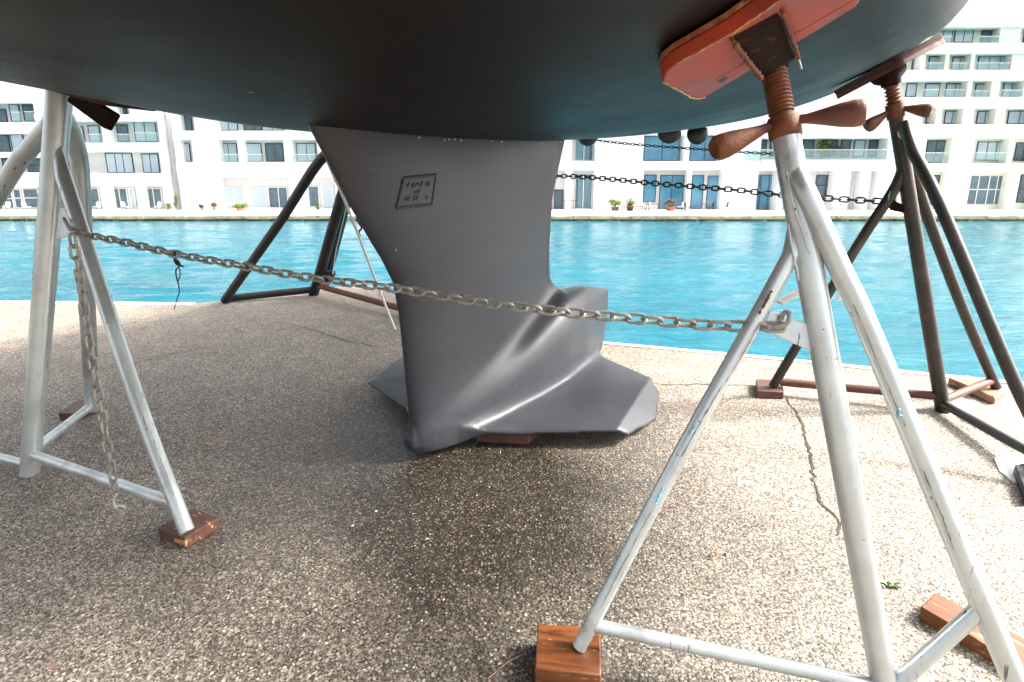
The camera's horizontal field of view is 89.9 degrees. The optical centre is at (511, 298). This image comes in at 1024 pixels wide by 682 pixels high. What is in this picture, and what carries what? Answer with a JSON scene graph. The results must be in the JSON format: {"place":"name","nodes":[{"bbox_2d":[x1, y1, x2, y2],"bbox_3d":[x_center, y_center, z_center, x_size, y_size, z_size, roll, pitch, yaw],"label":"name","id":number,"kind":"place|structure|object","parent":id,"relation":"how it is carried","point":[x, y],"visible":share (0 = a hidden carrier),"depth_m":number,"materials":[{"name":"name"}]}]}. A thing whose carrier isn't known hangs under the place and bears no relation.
{"place":"outdoors","nodes":[
{"label":"outdoors","id":0,"kind":"place"},
{"bbox_2d":[0,100,181,209],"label":"hotel building","id":1,"kind":"structure","parent":0,"point":[132,158],"depth_m":55.65,"materials":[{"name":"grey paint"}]},
{"bbox_2d":[0,109,8,121],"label":"window","id":2,"kind":"structure","parent":1,"relation":"in","point":[3,112],"depth_m":55.84,"materials":[{"name":"grey glass"}]},
{"bbox_2d":[0,134,11,151],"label":"window","id":3,"kind":"structure","parent":1,"relation":"in","point":[5,146],"depth_m":56.23,"materials":[{"name":"grey glass"}]},
{"bbox_2d":[3,192,14,208],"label":"window","id":4,"kind":"structure","parent":1,"relation":"in","point":[10,199],"depth_m":57.40,"materials":[{"name":"white glass"}]},
{"bbox_2d":[8,104,21,121],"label":"window","id":5,"kind":"structure","parent":1,"relation":"in","point":[14,109],"depth_m":55.08,"materials":[{"name":"grey glass"}]},
{"bbox_2d":[9,134,23,150],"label":"window","id":6,"kind":"structure","parent":1,"relation":"in","point":[15,139],"depth_m":55.63,"materials":[{"name":"grey glass"}]},
{"bbox_2d":[13,189,23,207],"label":"window","id":7,"kind":"structure","parent":1,"relation":"in","point":[18,193],"depth_m":57.15,"materials":[{"name":"grey glass"}]},
{"bbox_2d":[22,104,34,120],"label":"window","id":8,"kind":"structure","parent":1,"relation":"in","point":[29,116],"depth_m":55.56,"materials":[{"name":"grey glass"}]},
{"bbox_2d":[22,188,37,207],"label":"window","id":9,"kind":"structure","parent":1,"relation":"in","point":[30,197],"depth_m":57.51,"materials":[{"name":"grey glass"}]},
{"bbox_2d":[27,158,39,172],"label":"window","id":10,"kind":"structure","parent":1,"relation":"in","point":[34,167],"depth_m":56.84,"materials":[{"name":"grey glass"}]},
{"bbox_2d":[87,125,101,142],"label":"window","id":11,"kind":"structure","parent":1,"relation":"in","point":[92,129],"depth_m":55.51,"materials":[{"name":"grey glass"}]},
{"bbox_2d":[91,188,101,208],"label":"window","id":12,"kind":"structure","parent":1,"relation":"in","point":[95,194],"depth_m":57.57,"materials":[{"name":"grey glass"}]},
{"bbox_2d":[105,153,134,172],"bbox_3d":[-42.937,-14.960,56.512,3.018,2.177,0.880,0,12,0],"label":"window","id":13,"kind":"structure","parent":1,"relation":"in","point":[115,162],"depth_m":56.11,"materials":[{"name":"grey glass"}]},
{"bbox_2d":[114,188,129,208],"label":"window","id":14,"kind":"structure","parent":1,"relation":"in","point":[121,194],"depth_m":57.55,"materials":[{"name":"grey glass"}]},
{"bbox_2d":[116,124,129,141],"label":"window","id":15,"kind":"structure","parent":1,"relation":"in","point":[122,128],"depth_m":56.00,"materials":[{"name":"grey glass"}]},
{"bbox_2d":[128,188,136,208],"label":"window","id":16,"kind":"structure","parent":1,"relation":"in","point":[132,194],"depth_m":56.88,"materials":[{"name":"white glass"}]},
{"bbox_2d":[133,122,157,141],"bbox_3d":[-39.651,-18.166,55.860,2.444,2.158,0.880,0,12,0],"label":"window","id":17,"kind":"structure","parent":1,"relation":"in","point":[144,131],"depth_m":55.47,"materials":[{"name":"grey glass"}]},
{"bbox_2d":[141,153,160,172],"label":"window","id":18,"kind":"structure","parent":1,"relation":"in","point":[150,161],"depth_m":56.11,"materials":[{"name":"grey glass"}]},
{"bbox_2d":[147,188,163,208],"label":"window","id":19,"kind":"structure","parent":1,"relation":"in","point":[155,194],"depth_m":57.55,"materials":[{"name":"grey glass"}]},
{"bbox_2d":[170,113,351,209],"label":"apartment building","id":20,"kind":"structure","parent":0,"point":[224,165],"depth_m":55.87,"materials":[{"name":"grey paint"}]},
{"bbox_2d":[183,115,192,130],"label":"window","id":21,"kind":"structure","parent":20,"relation":"in","point":[187,119],"depth_m":56.14,"materials":[{"name":"grey glass"}]},
{"bbox_2d":[184,143,191,161],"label":"window","id":22,"kind":"structure","parent":20,"relation":"in","point":[187,145],"depth_m":56.10,"materials":[{"name":"grey glass"}]},
{"bbox_2d":[220,121,238,130],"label":"window","id":23,"kind":"structure","parent":20,"relation":"in","point":[225,126],"depth_m":55.55,"materials":[{"name":"grey glass"}]},
{"bbox_2d":[223,143,238,161],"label":"window","id":24,"kind":"structure","parent":20,"relation":"in","point":[229,148],"depth_m":56.10,"materials":[{"name":"grey glass"}]},
{"bbox_2d":[224,186,244,207],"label":"window","id":25,"kind":"structure","parent":20,"relation":"in","point":[234,195],"depth_m":57.01,"materials":[{"name":"white glass"}]},
{"bbox_2d":[243,124,261,130],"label":"window","id":26,"kind":"structure","parent":20,"relation":"in","point":[247,127],"depth_m":56.30,"materials":[{"name":"grey glass"}]},
{"bbox_2d":[246,143,262,161],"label":"window","id":27,"kind":"structure","parent":20,"relation":"in","point":[252,148],"depth_m":56.07,"materials":[{"name":"grey glass"}]},
{"bbox_2d":[251,187,267,207],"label":"window","id":28,"kind":"structure","parent":20,"relation":"in","point":[259,197],"depth_m":57.06,"materials":[{"name":"white glass"}]},
{"bbox_2d":[262,127,284,130],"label":"window","id":29,"kind":"structure","parent":20,"relation":"in","point":[263,128],"depth_m":55.62,"materials":[{"name":"white glass"}]},
{"bbox_2d":[264,143,284,161],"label":"window","id":30,"kind":"structure","parent":20,"relation":"in","point":[275,151],"depth_m":56.77,"materials":[{"name":"grey glass"}]},
{"bbox_2d":[267,187,287,207],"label":"window","id":31,"kind":"structure","parent":20,"relation":"in","point":[278,196],"depth_m":57.74,"materials":[{"name":"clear glass"}]},
{"bbox_2d":[296,143,316,161],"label":"window","id":32,"kind":"structure","parent":20,"relation":"in","point":[301,148],"depth_m":56.07,"materials":[{"name":"grey glass"}]},
{"bbox_2d":[308,186,320,207],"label":"window","id":33,"kind":"structure","parent":20,"relation":"in","point":[314,198],"depth_m":57.69,"materials":[{"name":"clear glass"}]},
{"bbox_2d":[322,186,334,206],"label":"window","id":34,"kind":"structure","parent":20,"relation":"in","point":[328,199],"depth_m":57.02,"materials":[{"name":"white glass"}]},
{"bbox_2d":[0,285,1023,681],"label":"quay ground","id":35,"kind":"structure","parent":0,"point":[366,591],"depth_m":2.06,"materials":[{"name":"concrete"}]},
{"bbox_2d":[59,399,94,420],"bbox_3d":[-2.607,0.670,3.115,0.158,0.045,0.271,-3,12,-14],"label":"wood block","id":36,"kind":"object","parent":35,"relation":"on","point":[71,410],"depth_m":3.06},
{"bbox_2d":[0,90,194,535],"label":"boat stand","id":37,"kind":"object","parent":35,"relation":"on","point":[54,137],"visible":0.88,"depth_m":2.27,"materials":[{"name":"silver metal"}]},
{"bbox_2d":[68,232,126,512],"bbox_3d":[-1.554,0.305,1.923,0.076,1.102,0.036,10,15,41],"label":"chain","id":38,"kind":"object","parent":37,"relation":"hanging from","point":[91,352],"visible":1,"depth_m":1.92,"materials":[{"name":"metal"}]},
{"bbox_2d":[62,217,791,332],"bbox_3d":[-0.593,-0.124,1.766,2.801,0.275,0.040,4,12,18],"label":"chain","id":39,"kind":"object","parent":37,"relation":"hanging from","point":[777,325],"visible":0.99,"depth_m":1.64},
{"bbox_2d":[173,251,183,309],"bbox_3d":[-1.321,-0.070,2.026,0.083,0.239,0.010,4,12,19],"label":"cord","id":40,"kind":"object","parent":39,"relation":"hanging from","point":[177,263],"visible":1,"depth_m":2.01,"materials":[{"name":"black fabric"}]},
{"bbox_2d":[158,508,218,547],"bbox_3d":[-1.259,0.894,2.006,0.160,0.048,0.143,5,13,23],"label":"wood block","id":41,"kind":"object","parent":35,"relation":"on","point":[205,524],"depth_m":1.97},
{"bbox_2d":[220,151,397,310],"bbox_3d":[-1.931,-1.197,6.051,2.902,2.617,1.683,6,13,28],"label":"boat stand","id":42,"kind":"object","parent":35,"relation":"on","point":[325,264],"visible":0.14,"depth_m":5.98,"materials":[{"name":"black paint"}]},
{"bbox_2d":[332,203,347,273],"bbox_3d":[-1.984,-0.768,5.970,0.027,1.062,0.776,-9,15,-37],"label":"line","id":43,"kind":"object","parent":42,"relation":"attached to","point":[338,239],"visible":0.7,"depth_m":6.07,"materials":[{"name":"white fabric"}]},
{"bbox_2d":[326,161,395,329],"bbox_3d":[-1.261,-0.368,4.447,0.042,1.549,0.920,3,12,15],"label":"rope","id":44,"kind":"object","parent":35,"relation":"on","point":[363,248],"visible":0.86,"depth_m":4.34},
{"bbox_2d":[0,0,968,452],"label":"sailboat","id":45,"kind":"object","parent":35,"relation":"on","point":[442,130],"visible":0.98,"depth_m":1.77,"materials":[{"name":"black paint"}]},
{"bbox_2d":[597,139,773,154],"bbox_3d":[1.675,-1.391,4.722,1.805,0.208,0.026,4,12,19],"label":"chain","id":46,"kind":"object","parent":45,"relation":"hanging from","point":[706,149],"visible":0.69,"depth_m":4.78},
{"bbox_2d":[477,434,536,444],"bbox_3d":[-0.026,0.730,2.775,0.316,0.062,0.107,1,12,6],"label":"wood plank","id":47,"kind":"object","parent":35,"relation":"on","point":[513,439],"visible":0.42,"depth_m":2.73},
{"bbox_2d":[0,300,1023,383],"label":"quay edge","id":48,"kind":"object","parent":35,"relation":"on","point":[606,343],"visible":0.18,"depth_m":4.37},
{"bbox_2d":[32,395,1010,674],"bbox_3d":[-0.109,0.860,2.271,4.188,0.010,2.275,0,12,0],"label":"loose grit","id":49,"kind":"object","parent":35,"relation":"on","point":[470,535],"visible":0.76,"depth_m":2.00,"materials":[{"name":"gravel"}]},
{"bbox_2d":[535,624,600,681],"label":"wood block","id":50,"kind":"object","parent":35,"relation":"on","point":[560,657],"depth_m":1.39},
{"bbox_2d":[573,0,1023,681],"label":"boat stand","id":51,"kind":"object","parent":50,"relation":"on","point":[759,38],"visible":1,"depth_m":1.31,"materials":[{"name":"silver metal"}]},
{"bbox_2d":[776,290,840,304],"bbox_3d":[0.829,-0.069,1.412,0.174,0.170,0.063,0,12,0],"label":"tie strip","id":52,"kind":"object","parent":51,"relation":"attached to","point":[788,297],"visible":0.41,"depth_m":1.42,"materials":[{"name":"white plastic"}]},
{"bbox_2d":[756,379,783,398],"bbox_3d":[1.728,0.602,3.435,0.165,0.050,0.294,5,12,23],"label":"wood block","id":53,"kind":"object","parent":35,"relation":"on","point":[764,389],"depth_m":3.34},
{"bbox_2d":[786,398,843,538],"bbox_3d":[1.520,0.788,2.630,0.075,0.001,1.553,4,12,20],"label":"ground crack","id":54,"kind":"object","parent":35,"relation":"on","point":[815,476],"visible":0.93,"depth_m":2.46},
{"bbox_2d":[880,580,901,588],"bbox_3d":[1.279,0.968,1.739,0.069,0.010,0.040,3,12,17],"label":"weed","id":55,"kind":"object","parent":35,"relation":"on","point":[891,584],"visible":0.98,"depth_m":1.74,"materials":[{"name":"green plant"}]},
{"bbox_2d":[769,33,1023,454],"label":"boat stand","id":56,"kind":"object","parent":35,"relation":"on","point":[914,182],"visible":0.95,"depth_m":2.91,"materials":[{"name":"brown paint"}]},
{"bbox_2d":[356,173,881,236],"bbox_3d":[0.256,-0.719,4.251,4.672,0.628,0.058,8,14,33],"label":"chain","id":57,"kind":"object","parent":56,"relation":"hanging from","point":[839,199],"visible":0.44,"depth_m":3.48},
{"bbox_2d":[950,397,980,412],"bbox_3d":[2.833,0.667,3.216,0.366,0.010,0.149,-10,15,-41],"label":"packing sheet","id":58,"kind":"object","parent":35,"relation":"on","point":[967,405],"visible":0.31,"depth_m":3.21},
{"bbox_2d":[919,593,1023,666],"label":"wood plank","id":59,"kind":"object","parent":35,"relation":"on","point":[938,612],"visible":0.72,"depth_m":1.55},
{"bbox_2d":[948,375,1005,403],"bbox_3d":[3.145,0.603,3.433,0.213,0.050,0.415,0,12,1],"label":"wood board","id":60,"kind":"object","parent":35,"relation":"on","point":[990,395],"visible":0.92,"depth_m":3.35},
{"bbox_2d":[994,452,1023,482],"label":"packing sheet","id":61,"kind":"object","parent":35,"relation":"on","point":[1006,464],"visible":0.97,"depth_m":2.53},
{"bbox_2d":[1013,463,1023,500],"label":"wood block","id":62,"kind":"object","parent":35,"relation":"on","point":[1018,472],"depth_m":2.34,"materials":[{"name":"wood"}]},
{"bbox_2d":[0,221,1023,381],"bbox_3d":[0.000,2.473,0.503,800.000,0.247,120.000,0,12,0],"label":"harbour water","id":63,"kind":"structure","parent":0,"point":[717,270],"depth_m":17.03,"materials":[{"name":"liquid"}]},
{"bbox_2d":[0,209,1023,214],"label":"terrace","id":64,"kind":"structure","parent":0,"point":[572,212],"depth_m":52.51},
{"bbox_2d":[231,203,247,210],"bbox_3d":[-28.597,-9.647,53.801,1.666,0.798,1.252,-8,14,-34],"label":"shrub","id":65,"kind":"object","parent":64,"relation":"on","point":[239,207],"visible":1,"depth_m":53.57,"materials":[{"name":"green plant"}]},
{"bbox_2d":[608,199,621,210],"bbox_3d":[10.712,-9.851,53.686,1.486,1.245,1.483,0,12,0],"label":"shrub","id":66,"kind":"object","parent":64,"relation":"on","point":[615,202],"visible":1,"depth_m":53.45,"materials":[{"name":"green plant"}]},
{"bbox_2d":[622,198,638,210],"bbox_3d":[12.295,-9.968,53.582,1.838,1.515,1.740,-9,15,-38],"label":"shrub","id":67,"kind":"object","parent":64,"relation":"on","point":[630,203],"visible":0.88,"depth_m":53.52,"materials":[{"name":"green plant"}]},
{"bbox_2d":[664,199,678,210],"bbox_3d":[16.537,-9.862,53.596,1.609,1.301,1.571,0,12,0],"label":"shrub","id":68,"kind":"object","parent":64,"relation":"on","point":[670,203],"visible":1,"depth_m":53.42,"materials":[{"name":"green plant"}]},
{"bbox_2d":[746,118,895,209],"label":"terrace building","id":69,"kind":"structure","parent":64,"relation":"on","point":[863,165],"depth_m":55.43,"materials":[{"name":"grey paint"}]},
{"bbox_2d":[755,175,760,209],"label":"window","id":70,"kind":"structure","parent":69,"relation":"in","point":[759,176],"depth_m":56.78,"materials":[{"name":"blue glass"}]},
{"bbox_2d":[758,175,771,209],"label":"window","id":71,"kind":"structure","parent":69,"relation":"in","point":[766,180],"depth_m":56.72,"materials":[{"name":"blue glass"}]},
{"bbox_2d":[803,140,814,156],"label":"window","id":72,"kind":"structure","parent":69,"relation":"in","point":[807,144],"depth_m":56.45,"materials":[{"name":"grey glass"}]},
{"bbox_2d":[815,175,828,196],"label":"window","id":73,"kind":"structure","parent":69,"relation":"in","point":[821,182],"depth_m":57.29,"materials":[{"name":"grey glass"}]},
{"bbox_2d":[816,140,834,158],"bbox_3d":[33.524,-16.086,55.288,2.034,1.985,1.933,-8,14,-36],"label":"terrace plant","id":74,"kind":"object","parent":69,"relation":"on","point":[822,152],"visible":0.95,"depth_m":55.09,"materials":[{"name":"green plant"}]},
{"bbox_2d":[819,140,837,156],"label":"window","id":75,"kind":"structure","parent":69,"relation":"in","point":[835,142],"depth_m":56.26,"materials":[{"name":"grey glass"}]},
{"bbox_2d":[834,141,844,158],"bbox_3d":[35.323,-16.063,55.292,1.121,1.935,1.045,0,12,0],"label":"terrace plant","id":76,"kind":"object","parent":69,"relation":"on","point":[839,151],"visible":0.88,"depth_m":55.29,"materials":[{"name":"green plant"}]},
{"bbox_2d":[839,140,851,156],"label":"window","id":77,"kind":"structure","parent":69,"relation":"in","point":[845,142],"depth_m":56.29,"materials":[{"name":"grey glass"}]},
{"bbox_2d":[849,185,854,209],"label":"window","id":78,"kind":"structure","parent":69,"relation":"in","point":[853,186],"depth_m":56.84,"materials":[{"name":"white glass"}]},
{"bbox_2d":[852,140,865,156],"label":"window","id":79,"kind":"structure","parent":69,"relation":"in","point":[858,144],"depth_m":55.81,"materials":[{"name":"grey glass"}]},
{"bbox_2d":[867,140,878,156],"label":"window","id":80,"kind":"structure","parent":69,"relation":"in","point":[873,144],"depth_m":56.49,"materials":[{"name":"grey glass"}]},
{"bbox_2d":[848,19,1023,208],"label":"tower building","id":81,"kind":"structure","parent":64,"relation":"on","point":[966,79],"depth_m":57.33,"materials":[{"name":"white paint"}]},
{"bbox_2d":[905,83,917,96],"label":"window","id":82,"kind":"structure","parent":81,"relation":"in","point":[911,88],"depth_m":57.44,"materials":[{"name":"grey glass"}]},
{"bbox_2d":[923,83,940,96],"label":"window","id":83,"kind":"structure","parent":81,"relation":"in","point":[927,93],"depth_m":57.45,"materials":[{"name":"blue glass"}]},
{"bbox_2d":[927,56,938,69],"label":"window","id":84,"kind":"structure","parent":81,"relation":"in","point":[933,60],"depth_m":56.90,"materials":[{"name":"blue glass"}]},
{"bbox_2d":[925,140,945,162],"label":"window","id":85,"kind":"structure","parent":81,"relation":"in","point":[933,152],"depth_m":59.38,"materials":[{"name":"grey glass"}]},
{"bbox_2d":[933,30,953,42],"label":"window","id":86,"kind":"structure","parent":81,"relation":"in","point":[944,32],"depth_m":56.30,"materials":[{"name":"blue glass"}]},
{"bbox_2d":[943,111,956,123],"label":"window","id":87,"kind":"structure","parent":81,"relation":"in","point":[949,116],"depth_m":58.03,"materials":[{"name":"grey glass"}]},
{"bbox_2d":[944,83,960,96],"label":"window","id":88,"kind":"structure","parent":81,"relation":"in","point":[948,93],"depth_m":57.45,"materials":[{"name":"grey glass"}]},
{"bbox_2d":[950,57,963,69],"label":"window","id":89,"kind":"structure","parent":81,"relation":"in","point":[957,62],"depth_m":56.90,"materials":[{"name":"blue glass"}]},
{"bbox_2d":[953,30,973,42],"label":"window","id":90,"kind":"structure","parent":81,"relation":"in","point":[960,36],"depth_m":56.34,"materials":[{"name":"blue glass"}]},
{"bbox_2d":[973,83,983,96],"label":"window","id":91,"kind":"structure","parent":81,"relation":"in","point":[978,86],"depth_m":57.44,"materials":[{"name":"grey glass"}]},
{"bbox_2d":[975,111,988,123],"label":"window","id":92,"kind":"structure","parent":81,"relation":"in","point":[981,118],"depth_m":58.03,"materials":[{"name":"grey glass"}]},
{"bbox_2d":[965,175,1002,204],"bbox_3d":[55.262,-12.732,60.027,4.507,3.436,0.880,0,12,0],"label":"window","id":93,"kind":"structure","parent":81,"relation":"in","point":[982,189],"depth_m":60.30,"materials":[{"name":"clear glass"}]},
{"bbox_2d":[979,30,992,42],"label":"window","id":94,"kind":"structure","parent":81,"relation":"in","point":[983,32],"depth_m":57.00,"materials":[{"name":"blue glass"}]},
{"bbox_2d":[974,141,1001,160],"bbox_3d":[54.920,-17.029,59.152,3.477,2.124,0.880,0,12,0],"label":"window","id":95,"kind":"structure","parent":81,"relation":"in","point":[985,150],"depth_m":58.77,"materials":[{"name":"grey glass"}]},
{"bbox_2d":[976,56,1004,69],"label":"window","id":96,"kind":"structure","parent":81,"relation":"in","point":[984,62],"depth_m":56.88,"materials":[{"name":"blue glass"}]},
{"bbox_2d":[1001,83,1015,96],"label":"window","id":97,"kind":"structure","parent":81,"relation":"in","point":[1008,90],"depth_m":57.44,"materials":[{"name":"grey glass"}]},
{"bbox_2d":[1006,111,1023,123],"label":"window","id":98,"kind":"structure","parent":81,"relation":"in","point":[1014,117],"depth_m":58.03,"materials":[{"name":"grey glass"}]},
{"bbox_2d":[1013,142,1023,160],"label":"window","id":99,"kind":"structure","parent":81,"relation":"in","point":[1019,148],"depth_m":59.45,"materials":[{"name":"grey glass"}]},
{"bbox_2d":[1016,174,1023,202],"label":"window","id":100,"kind":"structure","parent":81,"relation":"in","point":[1020,194],"depth_m":60.31,"materials":[{"name":"grey glass"}]},
{"bbox_2d":[0,215,1023,220],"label":"promenade","id":101,"kind":"structure","parent":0,"point":[557,215],"depth_m":50.69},
{"bbox_2d":[0,219,1023,220],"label":"quay footing","id":102,"kind":"object","parent":101,"relation":"attached to","point":[551,220],"visible":0.17,"depth_m":49.15,"materials":[{"name":"concrete"}]},
{"bbox_2d":[0,216,1023,218],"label":"quay stones","id":103,"kind":"object","parent":102,"relation":"on","point":[552,217],"visible":0.61,"depth_m":49.24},
{"bbox_2d":[0,0,1023,118],"label":"sky","id":104,"kind":"structure","parent":0,"point":[974,9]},
{"bbox_2d":[552,116,763,209],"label":"glazed building","id":105,"kind":"structure","parent":0,"point":[696,167],"depth_m":55.40,"materials":[{"name":"grey paint"}]},
{"bbox_2d":[554,189,563,208],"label":"window","id":106,"kind":"structure","parent":105,"relation":"in","point":[558,193],"depth_m":57.20,"materials":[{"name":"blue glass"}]},
{"bbox_2d":[574,173,592,208],"bbox_3d":[7.847,-11.901,56.726,2.026,3.881,0.880,0,12,0],"label":"window","id":107,"kind":"structure","parent":105,"relation":"in","point":[583,189],"depth_m":56.56,"materials":[{"name":"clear glass"}]},
{"bbox_2d":[574,140,593,160],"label":"window","id":108,"kind":"structure","parent":105,"relation":"in","point":[581,152],"depth_m":55.66,"materials":[{"name":"blue glass"}]},
{"bbox_2d":[643,175,656,201],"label":"window","id":109,"kind":"structure","parent":105,"relation":"in","point":[649,191],"depth_m":56.32,"materials":[{"name":"blue glass"}]},
{"bbox_2d":[643,136,680,160],"bbox_3d":[16.202,-16.264,55.430,3.884,2.591,0.080,0,12,0],"label":"window","id":110,"kind":"structure","parent":105,"relation":"in","point":[650,153],"depth_m":55.50,"materials":[{"name":"blue glass"}]},
{"bbox_2d":[658,175,684,208],"bbox_3d":[17.517,-11.737,56.351,2.616,3.609,0.080,0,12,0],"label":"window","id":111,"kind":"structure","parent":105,"relation":"in","point":[672,193],"depth_m":56.34,"materials":[{"name":"blue glass"}]},
{"bbox_2d":[690,175,703,208],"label":"window","id":112,"kind":"structure","parent":105,"relation":"in","point":[696,201],"depth_m":56.38,"materials":[{"name":"blue glass"}]},
{"bbox_2d":[689,136,716,160],"bbox_3d":[20.834,-16.264,55.430,3.158,2.591,0.080,0,12,0],"label":"window","id":113,"kind":"structure","parent":105,"relation":"in","point":[695,155],"depth_m":55.54,"materials":[{"name":"blue glass"}]},
{"bbox_2d":[706,176,718,208],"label":"window","id":114,"kind":"structure","parent":105,"relation":"in","point":[711,197],"depth_m":56.36,"materials":[{"name":"blue glass"}]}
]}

